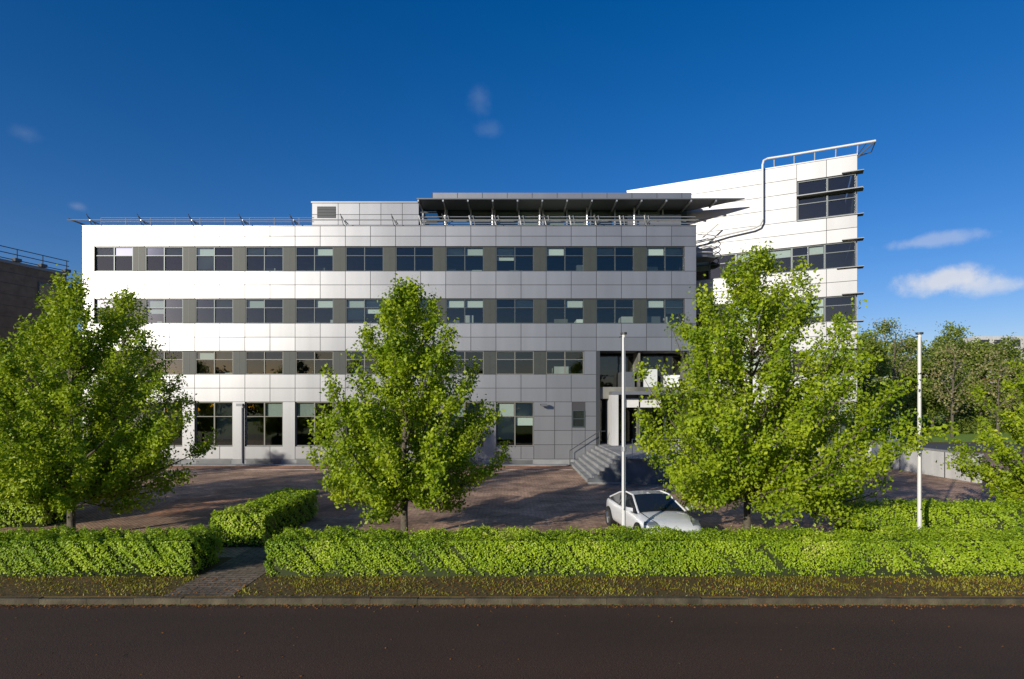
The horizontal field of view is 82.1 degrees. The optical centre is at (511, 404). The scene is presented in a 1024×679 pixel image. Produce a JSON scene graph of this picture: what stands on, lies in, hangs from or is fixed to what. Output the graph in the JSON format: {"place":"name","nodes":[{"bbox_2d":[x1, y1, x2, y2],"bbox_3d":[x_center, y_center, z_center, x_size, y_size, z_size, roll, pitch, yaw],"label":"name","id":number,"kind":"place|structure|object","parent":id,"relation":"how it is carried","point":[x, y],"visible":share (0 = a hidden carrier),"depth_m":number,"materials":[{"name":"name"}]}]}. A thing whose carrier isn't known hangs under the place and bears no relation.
{"place":"outdoors","nodes":[
{"label":"outdoors","id":0,"kind":"place"},
{"bbox_2d":[145,497,360,515],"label":"brick path","id":1,"kind":"structure","parent":0,"point":[195,506],"depth_m":23.58,"materials":[{"name":"brick"}]},
{"bbox_2d":[164,466,570,468],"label":"pavement","id":2,"kind":"structure","parent":0,"point":[318,467],"depth_m":38.16,"materials":[{"name":"grey concrete"}]},
{"bbox_2d":[0,605,1023,678],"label":"road","id":3,"kind":"structure","parent":0,"point":[498,642],"depth_m":10.42,"materials":[{"name":"black asphalt"}]},
{"bbox_2d":[1,577,1023,677],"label":"leaf litter","id":4,"kind":"object","parent":3,"relation":"on","point":[286,605],"visible":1,"depth_m":12.67,"materials":[{"name":"brown plant"}]},
{"bbox_2d":[0,442,1023,596],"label":"site terrain","id":5,"kind":"structure","parent":0,"point":[261,584],"depth_m":13.17,"materials":[{"name":"green plant"}]},
{"bbox_2d":[0,498,66,527],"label":"hedge","id":6,"kind":"object","parent":5,"relation":"on","point":[11,515],"visible":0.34,"depth_m":19.60,"materials":[{"name":"green plant"}]},
{"bbox_2d":[0,245,70,444],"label":"neighbouring office building","id":7,"kind":"structure","parent":5,"relation":"on","point":[21,284],"depth_m":48.48,"materials":[{"name":"brown brick"}]},
{"bbox_2d":[0,337,91,500],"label":"maple tree","id":8,"kind":"object","parent":5,"relation":"on","point":[3,346],"visible":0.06,"depth_m":20.54,"materials":[{"name":"green plant"}]},
{"bbox_2d":[0,264,222,530],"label":"maple tree","id":9,"kind":"object","parent":5,"relation":"on","point":[70,477],"visible":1,"depth_m":17.52,"materials":[{"name":"green plant"}]},
{"bbox_2d":[0,523,225,576],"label":"hedge","id":10,"kind":"object","parent":5,"relation":"on","point":[86,552],"visible":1,"depth_m":14.00,"materials":[{"name":"green plant"}]},
{"bbox_2d":[49,285,198,508],"bbox_3d":[-15.520,-0.293,23.103,4.702,8.886,4.954,0,0,0],"label":"maple tree","id":11,"kind":"object","parent":5,"relation":"on","point":[136,332],"visible":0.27,"depth_m":23.14,"materials":[{"name":"green plant"}]},
{"bbox_2d":[164,545,269,595],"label":"footpath","id":12,"kind":"structure","parent":5,"relation":"on","point":[245,566],"depth_m":13.98,"materials":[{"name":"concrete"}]},
{"bbox_2d":[83,226,695,464],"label":"wall backing","id":13,"kind":"object","parent":5,"relation":"on","point":[578,423],"depth_m":40.10,"materials":[{"name":"concrete"}]},
{"bbox_2d":[82,226,695,458],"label":"cladding panels","id":14,"kind":"object","parent":13,"relation":"attached to","point":[563,392],"visible":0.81,"depth_m":40.07,"materials":[{"name":"metal"}]},
{"bbox_2d":[301,273,515,533],"bbox_3d":[-3.258,0.095,17.858,5.934,8.110,6.358,0,0,40],"label":"maple tree","id":15,"kind":"object","parent":5,"relation":"on","point":[383,482],"visible":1,"depth_m":17.15,"materials":[{"name":"green plant"}]},
{"bbox_2d":[82,193,744,225],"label":"roof and envelope","id":16,"kind":"structure","parent":5,"relation":"on","point":[541,202],"depth_m":41.32,"materials":[{"name":"grey metal"}]},
{"bbox_2d":[312,203,418,224],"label":"plant room panels","id":17,"kind":"object","parent":16,"relation":"attached to","point":[375,208],"visible":0.55,"depth_m":42.60,"materials":[{"name":"metal"}]},
{"bbox_2d":[67,140,875,254],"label":"roof railings","id":18,"kind":"object","parent":16,"relation":"on","point":[645,219],"visible":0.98,"depth_m":40.23,"materials":[{"name":"silver metal"}]},
{"bbox_2d":[95,174,855,463],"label":"window frames","id":19,"kind":"structure","parent":16,"relation":"attached to","point":[239,307],"depth_m":40.15,"materials":[{"name":"grey metal"}]},
{"bbox_2d":[97,210,686,444],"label":"window glass","id":20,"kind":"object","parent":19,"relation":"in","point":[273,425],"visible":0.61,"depth_m":40.25,"materials":[{"name":"glass"}]},
{"bbox_2d":[98,246,853,438],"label":"blinds","id":21,"kind":"object","parent":16,"relation":"attached to","point":[506,431],"visible":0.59,"depth_m":40.36,"materials":[{"name":"white fabric"}]},
{"bbox_2d":[98,176,850,445],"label":"interior","id":22,"kind":"object","parent":5,"relation":"on","point":[523,434],"visible":0.22,"depth_m":44.55,"materials":[{"name":"metal"}]},
{"bbox_2d":[0,466,1023,556],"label":"parking area","id":23,"kind":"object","parent":5,"relation":"on","point":[545,500],"depth_m":24.56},
{"bbox_2d":[209,487,318,546],"bbox_3d":[-7.861,3.547,19.177,1.860,1.161,5.029,0,0,0],"label":"hedge","id":24,"kind":"object","parent":23,"relation":"on","point":[258,521],"visible":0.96,"depth_m":17.63,"materials":[{"name":"green plant"}]},
{"bbox_2d":[155,464,572,469],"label":"pavement kerb","id":25,"kind":"structure","parent":23,"relation":"on","point":[352,465],"depth_m":39.30,"materials":[{"name":"concrete"}]},
{"bbox_2d":[619,332,626,526],"bbox_3d":[2.993,1.085,15.750,0.280,6.030,0.280,0,0,0],"label":"flagpole","id":26,"kind":"object","parent":23,"relation":"on","point":[623,447],"visible":0.73,"depth_m":15.71,"materials":[{"name":"white metal"}]},
{"bbox_2d":[605,490,701,533],"bbox_3d":[4.355,3.464,18.614,2.080,1.349,4.427,0,0,-8],"label":"parked car","id":27,"kind":"object","parent":23,"relation":"on","point":[647,508],"visible":0.67,"depth_m":17.82,"materials":[{"name":"white paint"}]},
{"bbox_2d":[914,332,923,529],"bbox_3d":[10.920,1.085,15.750,0.280,6.030,0.280,0,0,0],"label":"flagpole","id":28,"kind":"object","parent":23,"relation":"on","point":[919,414],"visible":0.68,"depth_m":15.71,"materials":[{"name":"white metal"}]},
{"bbox_2d":[0,574,1023,595],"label":"grass verge","id":29,"kind":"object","parent":5,"relation":"on","point":[488,582],"depth_m":13.35,"materials":[{"name":"green plant"}]},
{"bbox_2d":[569,431,700,483],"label":"entrance steps","id":30,"kind":"structure","parent":5,"relation":"on","point":[600,463],"depth_m":30.32,"materials":[{"name":"grey concrete"}]},
{"bbox_2d":[263,523,1023,576],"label":"hedge","id":31,"kind":"object","parent":5,"relation":"on","point":[629,551],"visible":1,"depth_m":14.00,"materials":[{"name":"green plant"}]},
{"bbox_2d":[596,351,701,445],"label":"entrance","id":32,"kind":"object","parent":5,"relation":"on","point":[612,420],"visible":0.28,"depth_m":40.10,"materials":[{"name":"concrete"}]},
{"bbox_2d":[627,153,863,440],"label":"wing walls","id":33,"kind":"structure","parent":5,"relation":"on","point":[849,210],"depth_m":40.28,"materials":[{"name":"grey metal"}]},
{"bbox_2d":[627,155,856,465],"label":"wing panels","id":34,"kind":"object","parent":33,"relation":"attached to","point":[787,201],"visible":0.26,"depth_m":40.83,"materials":[{"name":"white metal"}]},
{"bbox_2d":[630,240,958,531],"bbox_3d":[7.829,-0.458,18.153,8.479,9.215,8.379,0,0,0],"label":"maple tree","id":35,"kind":"object","parent":5,"relation":"on","point":[735,462],"visible":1,"depth_m":16.58,"materials":[{"name":"green plant"}]},
{"bbox_2d":[867,439,983,482],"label":"retaining wall","id":36,"kind":"structure","parent":5,"relation":"on","point":[931,466],"depth_m":33.98,"materials":[{"name":"concrete"}]},
{"bbox_2d":[832,496,1023,533],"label":"hedge","id":37,"kind":"object","parent":5,"relation":"on","point":[967,514],"visible":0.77,"depth_m":17.70,"materials":[{"name":"green plant"}]},
{"bbox_2d":[936,358,1023,502],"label":"maple tree","id":38,"kind":"object","parent":5,"relation":"on","point":[1011,481],"visible":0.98,"depth_m":19.44,"materials":[{"name":"green plant"}]},
{"bbox_2d":[0,0,1023,380],"label":"sky","id":39,"kind":"structure","parent":0,"point":[109,108],"materials":[{"name":"blue"}]},
{"bbox_2d":[845,414,1017,441],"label":"lawn","id":40,"kind":"structure","parent":0,"point":[963,437],"depth_m":77.46,"materials":[{"name":"green plant"}]},
{"bbox_2d":[865,319,1022,436],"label":"sparse trees","id":41,"kind":"object","parent":40,"relation":"on","point":[952,396],"visible":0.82,"depth_m":77.25,"materials":[{"name":"green plant"}]},
{"bbox_2d":[932,336,1023,419],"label":"apartment building","id":42,"kind":"structure","parent":40,"relation":"on","point":[995,338],"depth_m":150.00,"materials":[{"name":"metal"}]},
{"bbox_2d":[946,378,1014,421],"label":"terraced brick houses","id":43,"kind":"structure","parent":40,"relation":"on","point":[972,407],"depth_m":120.00,"materials":[{"name":"white paint"}]},
{"bbox_2d":[857,444,1023,449],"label":"side road","id":44,"kind":"structure","parent":0,"point":[941,446],"depth_m":57.27,"materials":[{"name":"grey asphalt"}]},
{"bbox_2d":[857,453,1023,481],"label":"side yard pavement","id":45,"kind":"structure","parent":0,"point":[987,457],"depth_m":42.22,"materials":[{"name":"grey concrete"}]},
{"label":"ground","id":46,"kind":"structure","parent":0,"visible":0},
{"bbox_2d":[0,596,1023,604],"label":"kerb","id":47,"kind":"structure","parent":46,"relation":"on","point":[370,600],"depth_m":12.42,"materials":[{"name":"grey concrete"}]},
{"bbox_2d":[79,317,1023,434],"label":"background trees","id":48,"kind":"object","parent":46,"relation":"on","point":[963,421],"visible":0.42,"depth_m":90.64,"materials":[{"name":"green plant"}]}
]}

